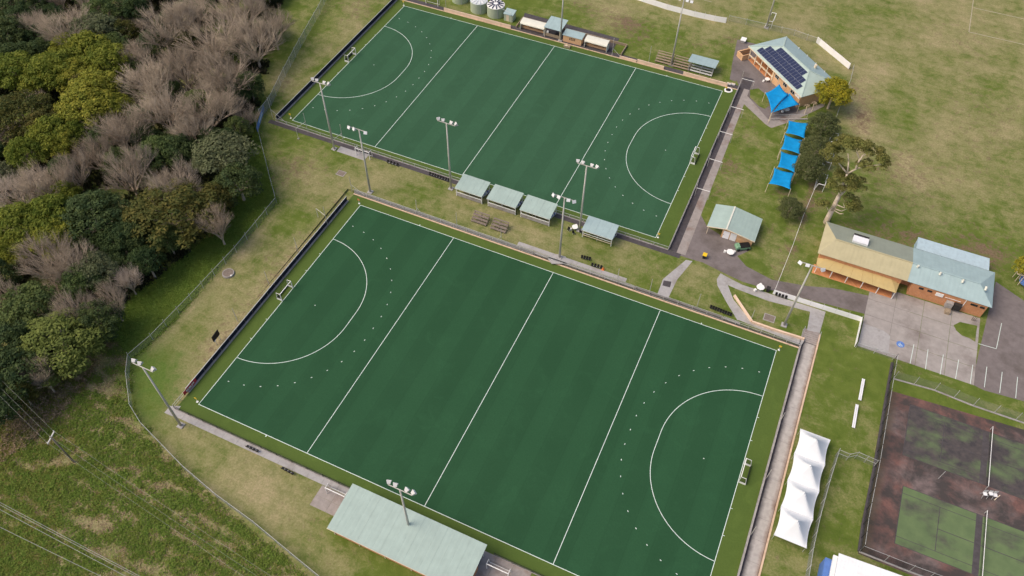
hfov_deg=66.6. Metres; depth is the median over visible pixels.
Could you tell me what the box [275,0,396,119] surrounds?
kickboard fence
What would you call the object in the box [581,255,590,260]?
seat row
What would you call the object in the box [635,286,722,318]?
pitch rail
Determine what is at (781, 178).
shade sail
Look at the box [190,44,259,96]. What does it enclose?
bare tree
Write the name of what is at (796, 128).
shade sail
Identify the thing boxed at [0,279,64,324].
leafy tree
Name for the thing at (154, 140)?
leafy tree
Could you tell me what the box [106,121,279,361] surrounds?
verge grass
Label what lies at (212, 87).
bare tree
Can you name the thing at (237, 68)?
bare tree
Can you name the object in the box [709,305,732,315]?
seat row
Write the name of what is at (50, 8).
leafy tree
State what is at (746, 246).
utility cart
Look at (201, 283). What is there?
chain link fence
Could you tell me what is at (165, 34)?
bare tree
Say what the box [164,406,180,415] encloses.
corner pad
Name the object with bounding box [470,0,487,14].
water tank
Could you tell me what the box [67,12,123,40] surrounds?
leafy tree
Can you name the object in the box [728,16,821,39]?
chain link fence
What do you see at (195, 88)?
bare tree
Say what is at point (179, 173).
bare tree
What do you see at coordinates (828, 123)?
tree
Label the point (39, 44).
leafy tree
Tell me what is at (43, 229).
leafy tree
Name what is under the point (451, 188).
floodlight pole
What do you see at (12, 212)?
leafy tree
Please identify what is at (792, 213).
tree
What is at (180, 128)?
bare tree
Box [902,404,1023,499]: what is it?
tennis court
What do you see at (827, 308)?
white hoarding
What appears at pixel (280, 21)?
bare tree
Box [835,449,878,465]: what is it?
chain link fence
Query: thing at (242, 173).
leafy tree
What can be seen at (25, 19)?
bare tree
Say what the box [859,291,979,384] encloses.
car park
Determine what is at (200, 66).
bare tree
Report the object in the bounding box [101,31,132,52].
leafy tree
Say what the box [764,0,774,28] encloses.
floodlight pole
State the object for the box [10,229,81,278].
bare tree
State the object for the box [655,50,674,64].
timber bleacher
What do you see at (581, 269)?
pitch rail
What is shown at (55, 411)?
straw scrub
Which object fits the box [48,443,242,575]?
power line
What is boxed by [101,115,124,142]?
leafy tree
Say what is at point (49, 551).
power line
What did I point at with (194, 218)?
bare tree
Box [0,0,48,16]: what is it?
leafy tree
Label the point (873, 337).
concrete pad
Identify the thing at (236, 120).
leafy tree
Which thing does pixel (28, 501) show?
rank grass
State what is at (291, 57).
chain link fence
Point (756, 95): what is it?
club lawn
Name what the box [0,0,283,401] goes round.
undergrowth
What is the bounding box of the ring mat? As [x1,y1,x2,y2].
[724,87,732,92]
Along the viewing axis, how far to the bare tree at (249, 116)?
182.10 m
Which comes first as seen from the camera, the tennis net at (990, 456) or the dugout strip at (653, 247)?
the tennis net at (990, 456)
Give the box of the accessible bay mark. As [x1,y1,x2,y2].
[896,341,904,347]
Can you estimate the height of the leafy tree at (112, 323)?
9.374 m
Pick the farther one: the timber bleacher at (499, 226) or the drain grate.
the timber bleacher at (499, 226)
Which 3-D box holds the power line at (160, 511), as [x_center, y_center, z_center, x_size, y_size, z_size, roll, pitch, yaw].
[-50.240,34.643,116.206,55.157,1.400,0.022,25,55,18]
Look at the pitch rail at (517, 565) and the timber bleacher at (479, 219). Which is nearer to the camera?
the pitch rail at (517, 565)
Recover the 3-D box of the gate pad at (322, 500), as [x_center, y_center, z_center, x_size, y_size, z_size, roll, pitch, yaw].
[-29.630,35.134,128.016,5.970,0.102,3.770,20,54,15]
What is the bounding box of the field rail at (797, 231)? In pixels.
[775,157,827,288]
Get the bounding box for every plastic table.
[723,249,735,254]
[754,283,764,291]
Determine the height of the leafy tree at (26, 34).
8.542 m
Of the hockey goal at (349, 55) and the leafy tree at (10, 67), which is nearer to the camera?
the leafy tree at (10, 67)
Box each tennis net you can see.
[982,510,987,575]
[985,426,993,488]
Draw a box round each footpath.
[517,242,626,281]
[677,89,748,254]
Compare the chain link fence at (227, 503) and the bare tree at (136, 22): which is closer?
the chain link fence at (227, 503)
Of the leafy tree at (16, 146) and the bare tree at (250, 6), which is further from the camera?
the bare tree at (250, 6)
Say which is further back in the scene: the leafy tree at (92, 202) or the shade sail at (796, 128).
the shade sail at (796, 128)
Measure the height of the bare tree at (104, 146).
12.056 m
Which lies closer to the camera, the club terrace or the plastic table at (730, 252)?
the plastic table at (730, 252)
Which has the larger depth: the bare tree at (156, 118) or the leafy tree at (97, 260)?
the bare tree at (156, 118)
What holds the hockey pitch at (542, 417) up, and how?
on the ground at (934, 108)
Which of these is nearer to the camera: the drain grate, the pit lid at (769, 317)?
the pit lid at (769, 317)
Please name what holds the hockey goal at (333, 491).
on the gate pad at (322, 500)
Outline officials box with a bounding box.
[562,28,585,45]
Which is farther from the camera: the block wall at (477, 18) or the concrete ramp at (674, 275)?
the block wall at (477, 18)
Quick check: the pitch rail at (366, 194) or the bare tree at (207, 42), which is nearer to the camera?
the pitch rail at (366, 194)
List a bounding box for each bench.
[852,404,858,427]
[858,378,864,399]
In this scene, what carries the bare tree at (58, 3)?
on the ground at (934, 108)
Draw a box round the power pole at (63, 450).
[46,430,73,462]
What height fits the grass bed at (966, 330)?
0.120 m
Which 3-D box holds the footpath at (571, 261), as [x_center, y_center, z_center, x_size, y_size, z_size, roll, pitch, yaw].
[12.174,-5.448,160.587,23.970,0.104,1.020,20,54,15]
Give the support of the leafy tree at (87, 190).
on the ground at (934, 108)
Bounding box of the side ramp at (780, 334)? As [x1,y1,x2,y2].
[738,319,804,345]
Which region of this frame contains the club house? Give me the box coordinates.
[737,36,833,106]
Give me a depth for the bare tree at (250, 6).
203.19 m
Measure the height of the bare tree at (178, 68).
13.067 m
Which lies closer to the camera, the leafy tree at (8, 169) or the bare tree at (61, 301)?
the bare tree at (61, 301)
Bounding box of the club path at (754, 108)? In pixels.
[744,96,824,127]
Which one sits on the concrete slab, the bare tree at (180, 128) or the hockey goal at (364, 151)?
the hockey goal at (364, 151)
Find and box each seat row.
[245,445,258,451]
[280,467,293,474]
[429,172,448,181]
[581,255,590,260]
[591,263,602,268]
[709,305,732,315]
[775,292,787,298]
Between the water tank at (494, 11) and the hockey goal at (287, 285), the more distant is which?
the water tank at (494, 11)
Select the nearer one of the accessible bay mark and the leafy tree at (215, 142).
the accessible bay mark
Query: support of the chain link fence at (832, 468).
on the ground at (934, 108)
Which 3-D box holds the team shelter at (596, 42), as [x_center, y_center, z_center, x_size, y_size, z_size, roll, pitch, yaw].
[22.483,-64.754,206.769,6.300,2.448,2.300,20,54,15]
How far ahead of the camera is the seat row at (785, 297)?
154.73 m
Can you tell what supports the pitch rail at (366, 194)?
on the ground at (934, 108)
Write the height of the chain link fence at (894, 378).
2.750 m
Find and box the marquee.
[772,429,829,551]
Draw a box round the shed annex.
[914,237,989,270]
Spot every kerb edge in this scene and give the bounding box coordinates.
[354,193,798,347]
[402,0,736,89]
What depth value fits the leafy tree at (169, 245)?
155.51 m
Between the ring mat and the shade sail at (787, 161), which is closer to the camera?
the shade sail at (787, 161)
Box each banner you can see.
[183,379,196,394]
[256,106,264,131]
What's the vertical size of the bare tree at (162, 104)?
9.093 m
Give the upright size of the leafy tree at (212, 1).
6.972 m
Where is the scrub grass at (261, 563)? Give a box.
[0,333,306,575]
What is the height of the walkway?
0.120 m
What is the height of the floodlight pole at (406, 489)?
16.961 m
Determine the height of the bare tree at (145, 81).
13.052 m
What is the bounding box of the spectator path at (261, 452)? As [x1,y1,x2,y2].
[169,408,348,494]
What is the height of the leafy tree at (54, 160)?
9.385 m
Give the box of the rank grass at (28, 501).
[0,409,77,575]
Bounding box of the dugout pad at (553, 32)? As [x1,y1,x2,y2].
[523,13,618,54]
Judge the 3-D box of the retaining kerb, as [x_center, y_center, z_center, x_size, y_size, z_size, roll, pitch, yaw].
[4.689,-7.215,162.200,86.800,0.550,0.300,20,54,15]
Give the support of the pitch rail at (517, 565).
on the ground at (934, 108)
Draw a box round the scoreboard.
[211,329,220,343]
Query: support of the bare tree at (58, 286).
on the ground at (934, 108)
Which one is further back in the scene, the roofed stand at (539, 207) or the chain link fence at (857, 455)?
the roofed stand at (539, 207)
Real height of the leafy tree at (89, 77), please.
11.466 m
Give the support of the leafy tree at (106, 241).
on the ground at (934, 108)
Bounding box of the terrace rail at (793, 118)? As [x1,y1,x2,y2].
[770,114,807,119]
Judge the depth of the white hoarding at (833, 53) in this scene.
205.67 m
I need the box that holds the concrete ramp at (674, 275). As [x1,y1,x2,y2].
[658,260,691,297]
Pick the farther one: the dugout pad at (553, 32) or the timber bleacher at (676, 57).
the dugout pad at (553, 32)
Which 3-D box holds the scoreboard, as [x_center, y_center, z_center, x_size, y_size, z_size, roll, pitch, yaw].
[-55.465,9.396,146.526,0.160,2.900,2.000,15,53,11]
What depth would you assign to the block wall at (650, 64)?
202.33 m
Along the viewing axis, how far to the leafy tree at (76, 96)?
176.57 m
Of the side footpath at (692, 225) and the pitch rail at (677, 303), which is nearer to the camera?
the pitch rail at (677, 303)
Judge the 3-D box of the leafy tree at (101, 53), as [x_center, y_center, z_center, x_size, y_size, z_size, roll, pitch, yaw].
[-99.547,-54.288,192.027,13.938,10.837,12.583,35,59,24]
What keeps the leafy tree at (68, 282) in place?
on the ground at (934, 108)
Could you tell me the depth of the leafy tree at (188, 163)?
170.89 m
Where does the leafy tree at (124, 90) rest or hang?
on the ground at (934, 108)
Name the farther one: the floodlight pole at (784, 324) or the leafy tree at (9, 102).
the leafy tree at (9, 102)
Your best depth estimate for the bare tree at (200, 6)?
200.24 m
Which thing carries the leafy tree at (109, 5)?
on the ground at (934, 108)
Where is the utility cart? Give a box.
[734,242,750,251]
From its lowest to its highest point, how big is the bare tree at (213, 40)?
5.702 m
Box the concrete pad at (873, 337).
[858,323,889,353]
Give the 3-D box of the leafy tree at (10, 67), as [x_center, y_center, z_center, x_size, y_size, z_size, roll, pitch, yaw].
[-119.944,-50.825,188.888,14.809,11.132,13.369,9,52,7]
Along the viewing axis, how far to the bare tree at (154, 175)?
166.65 m
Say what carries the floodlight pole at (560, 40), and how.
on the ground at (934, 108)
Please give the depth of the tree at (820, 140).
176.40 m
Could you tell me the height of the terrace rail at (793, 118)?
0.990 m
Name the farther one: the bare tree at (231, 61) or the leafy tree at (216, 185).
the bare tree at (231, 61)
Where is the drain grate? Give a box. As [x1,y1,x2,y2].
[662,280,670,286]
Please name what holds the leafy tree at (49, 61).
on the ground at (934, 108)
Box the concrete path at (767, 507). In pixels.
[741,342,815,575]
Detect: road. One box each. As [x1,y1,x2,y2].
[676,216,908,345]
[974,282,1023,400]
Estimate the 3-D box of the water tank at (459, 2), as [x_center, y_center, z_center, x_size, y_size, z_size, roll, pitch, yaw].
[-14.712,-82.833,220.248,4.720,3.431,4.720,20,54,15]
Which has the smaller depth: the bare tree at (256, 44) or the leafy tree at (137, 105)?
the leafy tree at (137, 105)
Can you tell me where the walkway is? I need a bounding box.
[730,69,735,81]
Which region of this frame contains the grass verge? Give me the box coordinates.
[893,362,1023,421]
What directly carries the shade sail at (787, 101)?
on the club terrace
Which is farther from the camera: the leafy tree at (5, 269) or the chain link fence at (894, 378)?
the leafy tree at (5, 269)
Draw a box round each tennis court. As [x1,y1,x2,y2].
[894,486,1023,575]
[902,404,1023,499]
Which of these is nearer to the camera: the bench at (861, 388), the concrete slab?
the bench at (861, 388)
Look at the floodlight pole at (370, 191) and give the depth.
164.46 m
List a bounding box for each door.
[722,231,729,238]
[729,233,736,240]
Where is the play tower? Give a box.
[1013,267,1023,285]
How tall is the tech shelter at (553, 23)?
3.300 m
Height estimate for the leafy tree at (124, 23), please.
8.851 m
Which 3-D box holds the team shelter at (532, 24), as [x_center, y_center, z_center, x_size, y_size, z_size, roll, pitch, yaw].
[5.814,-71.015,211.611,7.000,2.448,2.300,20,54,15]
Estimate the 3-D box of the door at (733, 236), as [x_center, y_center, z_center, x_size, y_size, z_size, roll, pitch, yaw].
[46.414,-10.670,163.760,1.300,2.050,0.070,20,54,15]
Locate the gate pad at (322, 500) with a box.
[310,485,344,515]
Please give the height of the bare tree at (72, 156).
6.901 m
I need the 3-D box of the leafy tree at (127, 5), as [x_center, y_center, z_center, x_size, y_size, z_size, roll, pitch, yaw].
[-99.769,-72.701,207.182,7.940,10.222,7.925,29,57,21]
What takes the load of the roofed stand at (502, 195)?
on the ground at (934, 108)
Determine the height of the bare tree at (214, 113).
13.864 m
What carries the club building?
on the ground at (934, 108)
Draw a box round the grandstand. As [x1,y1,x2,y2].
[327,484,486,575]
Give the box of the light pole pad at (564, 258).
[548,254,568,263]
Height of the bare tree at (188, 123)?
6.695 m
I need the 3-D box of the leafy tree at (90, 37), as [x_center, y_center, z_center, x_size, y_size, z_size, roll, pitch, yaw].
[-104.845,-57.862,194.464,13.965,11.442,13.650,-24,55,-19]
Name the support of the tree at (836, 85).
on the ground at (934, 108)
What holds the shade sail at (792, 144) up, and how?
on the ground at (934, 108)
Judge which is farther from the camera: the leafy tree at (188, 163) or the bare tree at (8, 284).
the leafy tree at (188, 163)
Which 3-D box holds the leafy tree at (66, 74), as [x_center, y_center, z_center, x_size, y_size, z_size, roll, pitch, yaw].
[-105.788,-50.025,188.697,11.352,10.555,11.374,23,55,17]
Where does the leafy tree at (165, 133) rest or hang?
on the ground at (934, 108)
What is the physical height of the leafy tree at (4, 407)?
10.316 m
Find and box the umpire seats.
[981,490,999,499]
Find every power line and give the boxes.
[0,502,138,575]
[0,527,99,575]
[1,505,134,575]
[1,510,124,575]
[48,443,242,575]
[51,437,248,570]
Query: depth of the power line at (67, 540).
112.64 m
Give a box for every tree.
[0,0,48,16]
[0,14,28,52]
[0,41,35,64]
[0,49,37,90]
[0,89,54,139]
[0,118,19,141]
[0,141,3,159]
[0,161,18,187]
[0,165,45,207]
[0,200,49,254]
[0,229,33,266]
[0,258,23,290]
[0,278,24,312]
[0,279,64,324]
[0,318,43,364]
[0,343,50,403]
[0,371,24,427]
[2,1,39,35]
[2,372,43,410]
[3,136,50,170]
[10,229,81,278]
[11,7,47,35]
[11,157,75,197]
[11,307,113,389]
[16,63,58,93]
[16,352,55,392]
[17,108,56,136]
[19,193,84,240]
[20,316,66,349]
[21,47,80,91]
[22,22,44,42]
[22,37,55,57]
[24,113,79,156]
[24,216,78,260]
[26,3,95,44]
[36,167,54,182]
[36,273,75,302]
[37,239,96,285]
[39,2,66,18]
[41,128,83,156]
[42,285,95,320]
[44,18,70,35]
[45,180,82,199]
[46,0,65,8]
[46,57,93,93]
[47,32,86,54]
[47,156,79,182]
[48,151,91,190]
[51,189,131,253]
[53,84,123,130]
[55,261,103,300]
[62,28,111,62]
[62,118,91,146]
[64,68,122,107]
[65,72,99,90]
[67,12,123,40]
[67,127,115,176]
[69,144,96,169]
[72,0,89,5]
[72,210,93,236]
[72,249,119,290]
[72,297,124,342]
[75,0,100,10]
[76,40,132,78]
[80,0,128,27]
[80,188,107,215]
[81,102,155,154]
[83,125,116,153]
[88,277,127,321]
[93,140,157,196]
[93,221,143,257]
[97,92,135,119]
[98,146,134,176]
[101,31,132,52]
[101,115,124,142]
[102,251,137,284]
[109,263,142,294]
[110,15,132,35]
[112,82,136,96]
[113,19,139,43]
[113,52,171,102]
[113,207,131,224]
[116,39,152,69]
[116,220,155,250]
[118,0,150,20]
[121,177,226,257]
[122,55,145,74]
[124,76,195,127]
[125,244,167,276]
[127,104,154,125]
[129,124,161,148]
[130,0,205,55]
[131,15,149,33]
[131,166,172,189]
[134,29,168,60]
[134,134,183,174]
[141,152,201,206]
[142,42,204,90]
[143,90,176,123]
[149,224,183,253]
[151,0,213,34]
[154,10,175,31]
[156,44,189,70]
[156,133,198,169]
[158,80,185,102]
[159,128,189,137]
[162,77,245,126]
[164,105,215,144]
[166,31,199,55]
[169,4,250,62]
[172,114,201,130]
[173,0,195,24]
[178,204,209,229]
[181,89,215,120]
[182,78,204,91]
[186,154,212,174]
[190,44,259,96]
[190,55,212,76]
[190,129,260,175]
[193,199,234,244]
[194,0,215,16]
[195,73,226,102]
[197,126,221,148]
[198,181,236,212]
[200,32,225,49]
[204,0,270,32]
[211,9,286,67]
[212,127,243,154]
[212,162,263,206]
[216,93,248,115]
[217,54,237,74]
[222,4,244,19]
[223,83,252,104]
[224,64,245,78]
[224,115,254,139]
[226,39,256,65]
[231,103,259,125]
[235,71,265,101]
[246,30,266,47]
[249,4,295,49]
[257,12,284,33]
[775,196,806,218]
[791,154,828,182]
[798,135,833,163]
[806,111,841,138]
[814,76,855,108]
[815,133,891,223]
[1012,256,1023,278]
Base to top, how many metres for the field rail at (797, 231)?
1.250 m
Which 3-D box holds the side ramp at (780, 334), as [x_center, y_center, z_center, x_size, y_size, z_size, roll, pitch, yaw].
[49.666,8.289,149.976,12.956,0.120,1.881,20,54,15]
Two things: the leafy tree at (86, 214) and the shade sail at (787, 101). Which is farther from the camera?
the shade sail at (787, 101)
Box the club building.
[812,222,994,320]
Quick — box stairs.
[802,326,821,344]
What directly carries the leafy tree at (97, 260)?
on the ground at (934, 108)
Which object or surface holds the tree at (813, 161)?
on the ground at (934, 108)
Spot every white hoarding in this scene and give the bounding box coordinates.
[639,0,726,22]
[773,290,862,346]
[816,37,850,68]
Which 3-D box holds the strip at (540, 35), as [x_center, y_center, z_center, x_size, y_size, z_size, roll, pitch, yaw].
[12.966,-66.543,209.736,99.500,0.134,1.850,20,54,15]
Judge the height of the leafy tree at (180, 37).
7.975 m
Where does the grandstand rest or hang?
on the ground at (934, 108)
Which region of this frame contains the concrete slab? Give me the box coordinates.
[337,146,367,159]
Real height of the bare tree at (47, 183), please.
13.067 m
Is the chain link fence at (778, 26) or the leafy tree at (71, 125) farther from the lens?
the chain link fence at (778, 26)
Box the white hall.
[817,553,901,575]
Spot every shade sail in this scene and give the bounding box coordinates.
[762,83,788,121]
[765,167,793,195]
[769,93,799,120]
[777,133,801,161]
[777,150,798,182]
[782,119,809,140]
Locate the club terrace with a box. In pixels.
[732,40,799,118]
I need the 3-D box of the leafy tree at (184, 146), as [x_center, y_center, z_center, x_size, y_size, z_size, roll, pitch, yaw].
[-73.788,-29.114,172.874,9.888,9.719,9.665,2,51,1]
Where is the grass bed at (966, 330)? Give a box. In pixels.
[954,322,976,340]
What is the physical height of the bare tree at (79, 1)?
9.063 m
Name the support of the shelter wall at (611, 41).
on the ground at (934, 108)
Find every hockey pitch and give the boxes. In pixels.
[178,195,797,575]
[278,0,736,247]
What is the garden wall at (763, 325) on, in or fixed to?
on the ground at (934, 108)
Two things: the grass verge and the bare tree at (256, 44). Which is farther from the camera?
the bare tree at (256, 44)
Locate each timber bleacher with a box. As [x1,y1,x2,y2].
[471,210,489,226]
[490,217,508,232]
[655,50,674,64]
[672,55,691,70]
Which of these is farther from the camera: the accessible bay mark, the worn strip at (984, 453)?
the accessible bay mark
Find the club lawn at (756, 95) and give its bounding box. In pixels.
[750,88,768,108]
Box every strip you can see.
[268,120,680,257]
[353,193,799,347]
[406,0,738,88]
[972,514,982,575]
[979,430,988,484]
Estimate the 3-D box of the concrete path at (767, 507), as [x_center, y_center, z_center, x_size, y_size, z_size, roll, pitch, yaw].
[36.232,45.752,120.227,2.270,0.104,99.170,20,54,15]
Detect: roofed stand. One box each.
[455,174,490,203]
[486,184,523,214]
[519,195,557,225]
[582,216,618,246]
[688,54,718,76]
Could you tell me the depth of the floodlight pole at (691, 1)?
195.68 m
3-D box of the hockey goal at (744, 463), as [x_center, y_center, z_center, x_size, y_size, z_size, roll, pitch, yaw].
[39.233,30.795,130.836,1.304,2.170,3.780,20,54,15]
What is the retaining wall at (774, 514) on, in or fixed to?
on the ground at (934, 108)
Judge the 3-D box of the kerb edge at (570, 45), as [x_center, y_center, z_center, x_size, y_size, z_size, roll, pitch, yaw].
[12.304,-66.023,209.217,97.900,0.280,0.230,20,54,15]
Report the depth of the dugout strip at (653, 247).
177.43 m
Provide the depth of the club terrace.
200.37 m
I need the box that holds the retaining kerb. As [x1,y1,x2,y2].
[355,190,739,324]
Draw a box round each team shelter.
[520,17,546,34]
[584,35,609,51]
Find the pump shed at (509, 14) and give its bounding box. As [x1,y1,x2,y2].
[498,7,516,22]
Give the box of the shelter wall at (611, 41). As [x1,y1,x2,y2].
[516,17,627,55]
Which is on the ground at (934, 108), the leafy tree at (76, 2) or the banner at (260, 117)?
the leafy tree at (76, 2)
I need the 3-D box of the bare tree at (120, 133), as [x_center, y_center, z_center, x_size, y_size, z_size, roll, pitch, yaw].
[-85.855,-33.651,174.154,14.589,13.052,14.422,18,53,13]
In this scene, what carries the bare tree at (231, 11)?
on the ground at (934, 108)
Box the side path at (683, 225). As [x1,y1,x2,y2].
[669,77,753,251]
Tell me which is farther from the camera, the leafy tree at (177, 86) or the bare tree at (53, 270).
the leafy tree at (177, 86)
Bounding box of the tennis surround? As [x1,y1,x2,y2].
[858,390,1023,575]
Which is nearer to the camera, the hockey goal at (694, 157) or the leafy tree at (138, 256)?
the leafy tree at (138, 256)
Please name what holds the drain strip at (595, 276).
on the ground at (934, 108)
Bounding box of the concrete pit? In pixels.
[222,268,234,278]
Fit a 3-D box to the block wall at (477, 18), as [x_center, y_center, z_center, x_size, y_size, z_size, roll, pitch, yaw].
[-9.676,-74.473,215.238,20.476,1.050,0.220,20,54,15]
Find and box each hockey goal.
[276,280,292,300]
[325,484,346,496]
[344,47,355,62]
[355,146,372,158]
[486,559,510,575]
[689,146,699,164]
[738,458,751,484]
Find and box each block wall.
[444,8,510,27]
[619,56,636,61]
[637,59,663,68]
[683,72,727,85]
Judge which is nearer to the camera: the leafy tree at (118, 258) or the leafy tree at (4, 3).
the leafy tree at (118, 258)
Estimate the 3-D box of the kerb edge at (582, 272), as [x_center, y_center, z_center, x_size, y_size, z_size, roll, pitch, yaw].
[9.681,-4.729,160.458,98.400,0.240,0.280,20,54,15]
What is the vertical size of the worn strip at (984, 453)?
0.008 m
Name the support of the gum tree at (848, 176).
on the ground at (934, 108)
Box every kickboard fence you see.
[185,196,348,392]
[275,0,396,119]
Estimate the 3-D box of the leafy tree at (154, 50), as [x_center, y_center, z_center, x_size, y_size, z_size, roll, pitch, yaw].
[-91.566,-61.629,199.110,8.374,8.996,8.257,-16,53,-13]
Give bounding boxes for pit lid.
[336,170,346,176]
[763,313,775,322]
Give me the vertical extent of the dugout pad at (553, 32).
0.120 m
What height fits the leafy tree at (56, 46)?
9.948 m
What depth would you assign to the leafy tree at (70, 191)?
161.94 m
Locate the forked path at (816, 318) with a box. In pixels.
[717,273,824,332]
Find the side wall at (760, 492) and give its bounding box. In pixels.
[737,346,800,575]
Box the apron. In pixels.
[475,551,530,575]
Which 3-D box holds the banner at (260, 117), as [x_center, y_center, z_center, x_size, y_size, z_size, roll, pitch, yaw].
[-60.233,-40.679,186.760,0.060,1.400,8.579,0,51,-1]
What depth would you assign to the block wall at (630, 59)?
204.09 m
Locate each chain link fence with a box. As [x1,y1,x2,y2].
[125,357,318,575]
[126,198,274,358]
[256,120,276,201]
[258,0,325,114]
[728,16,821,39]
[806,448,840,575]
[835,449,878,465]
[857,355,897,551]
[859,545,940,575]
[893,371,1023,423]
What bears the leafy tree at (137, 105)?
on the ground at (934, 108)
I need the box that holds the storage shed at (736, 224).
[706,204,762,245]
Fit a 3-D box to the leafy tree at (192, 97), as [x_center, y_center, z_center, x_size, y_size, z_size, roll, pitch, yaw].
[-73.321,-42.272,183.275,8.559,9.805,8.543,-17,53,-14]
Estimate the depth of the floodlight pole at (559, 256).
152.03 m
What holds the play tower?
on the ground at (934, 108)
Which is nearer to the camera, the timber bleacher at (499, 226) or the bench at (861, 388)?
the bench at (861, 388)
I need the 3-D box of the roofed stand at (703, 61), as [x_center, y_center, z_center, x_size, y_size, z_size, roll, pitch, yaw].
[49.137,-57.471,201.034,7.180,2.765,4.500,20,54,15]
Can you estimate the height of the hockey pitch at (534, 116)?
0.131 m
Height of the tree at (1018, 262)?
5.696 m
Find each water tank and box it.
[452,0,467,4]
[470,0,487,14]
[487,0,504,18]
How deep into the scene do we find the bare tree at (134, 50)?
191.87 m
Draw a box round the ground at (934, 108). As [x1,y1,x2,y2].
[0,0,1023,575]
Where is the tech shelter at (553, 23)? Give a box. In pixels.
[544,16,567,39]
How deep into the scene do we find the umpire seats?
128.28 m
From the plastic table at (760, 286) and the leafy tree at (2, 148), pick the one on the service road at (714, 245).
the plastic table at (760, 286)
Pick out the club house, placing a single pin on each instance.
(791, 68)
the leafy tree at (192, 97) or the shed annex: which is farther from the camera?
the leafy tree at (192, 97)
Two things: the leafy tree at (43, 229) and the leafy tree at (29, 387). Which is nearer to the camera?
the leafy tree at (29, 387)
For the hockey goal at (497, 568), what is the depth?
119.62 m
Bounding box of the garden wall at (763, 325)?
[733,295,804,339]
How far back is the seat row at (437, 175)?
175.25 m
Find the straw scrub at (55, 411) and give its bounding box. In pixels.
[0,343,96,464]
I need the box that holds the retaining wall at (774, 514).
[758,335,820,575]
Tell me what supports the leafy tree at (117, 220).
on the ground at (934, 108)
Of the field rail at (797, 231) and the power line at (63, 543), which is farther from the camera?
the field rail at (797, 231)
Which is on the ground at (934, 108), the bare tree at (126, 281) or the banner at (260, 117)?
the bare tree at (126, 281)
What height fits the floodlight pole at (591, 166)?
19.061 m
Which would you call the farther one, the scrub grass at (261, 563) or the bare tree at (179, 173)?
the bare tree at (179, 173)
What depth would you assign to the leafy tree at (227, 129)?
174.01 m
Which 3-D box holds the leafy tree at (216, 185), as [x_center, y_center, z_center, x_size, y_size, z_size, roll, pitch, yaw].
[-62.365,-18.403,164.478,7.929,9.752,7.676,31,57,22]
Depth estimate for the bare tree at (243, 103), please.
184.28 m
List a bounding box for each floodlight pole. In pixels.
[131,358,184,428]
[311,77,336,149]
[347,126,373,193]
[386,480,416,525]
[436,117,457,190]
[552,193,575,259]
[558,0,563,41]
[576,159,599,232]
[668,0,692,66]
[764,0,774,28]
[781,260,824,327]
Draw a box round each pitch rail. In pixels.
[173,406,349,488]
[275,118,668,249]
[354,190,532,253]
[494,553,543,575]
[534,251,633,288]
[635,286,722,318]
[668,84,739,249]
[723,317,800,344]
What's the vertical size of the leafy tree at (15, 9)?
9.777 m
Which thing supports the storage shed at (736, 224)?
on the ground at (934, 108)
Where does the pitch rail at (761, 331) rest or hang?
on the ground at (934, 108)
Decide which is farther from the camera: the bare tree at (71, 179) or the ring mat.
the ring mat
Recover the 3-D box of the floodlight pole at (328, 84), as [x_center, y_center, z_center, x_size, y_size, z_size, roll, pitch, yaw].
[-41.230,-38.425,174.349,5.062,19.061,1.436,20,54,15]
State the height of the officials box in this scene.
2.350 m
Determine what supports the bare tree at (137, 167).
on the ground at (934, 108)
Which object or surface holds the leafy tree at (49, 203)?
on the ground at (934, 108)
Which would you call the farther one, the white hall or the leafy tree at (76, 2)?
the leafy tree at (76, 2)
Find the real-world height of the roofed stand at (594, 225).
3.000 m
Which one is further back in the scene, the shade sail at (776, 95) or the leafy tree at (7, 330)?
the shade sail at (776, 95)
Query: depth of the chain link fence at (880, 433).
132.51 m
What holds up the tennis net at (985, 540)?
on the tennis court at (942, 531)
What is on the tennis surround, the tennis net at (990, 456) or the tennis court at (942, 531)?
the tennis court at (942, 531)
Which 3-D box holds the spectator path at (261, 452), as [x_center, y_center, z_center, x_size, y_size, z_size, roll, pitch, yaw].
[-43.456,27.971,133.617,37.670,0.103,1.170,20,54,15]
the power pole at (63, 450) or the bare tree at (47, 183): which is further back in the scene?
the bare tree at (47, 183)
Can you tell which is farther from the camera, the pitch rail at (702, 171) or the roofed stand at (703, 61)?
the roofed stand at (703, 61)
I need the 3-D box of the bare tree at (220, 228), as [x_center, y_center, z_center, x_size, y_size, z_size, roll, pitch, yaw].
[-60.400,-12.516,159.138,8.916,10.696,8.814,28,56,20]
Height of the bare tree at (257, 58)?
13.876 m
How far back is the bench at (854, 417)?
137.86 m

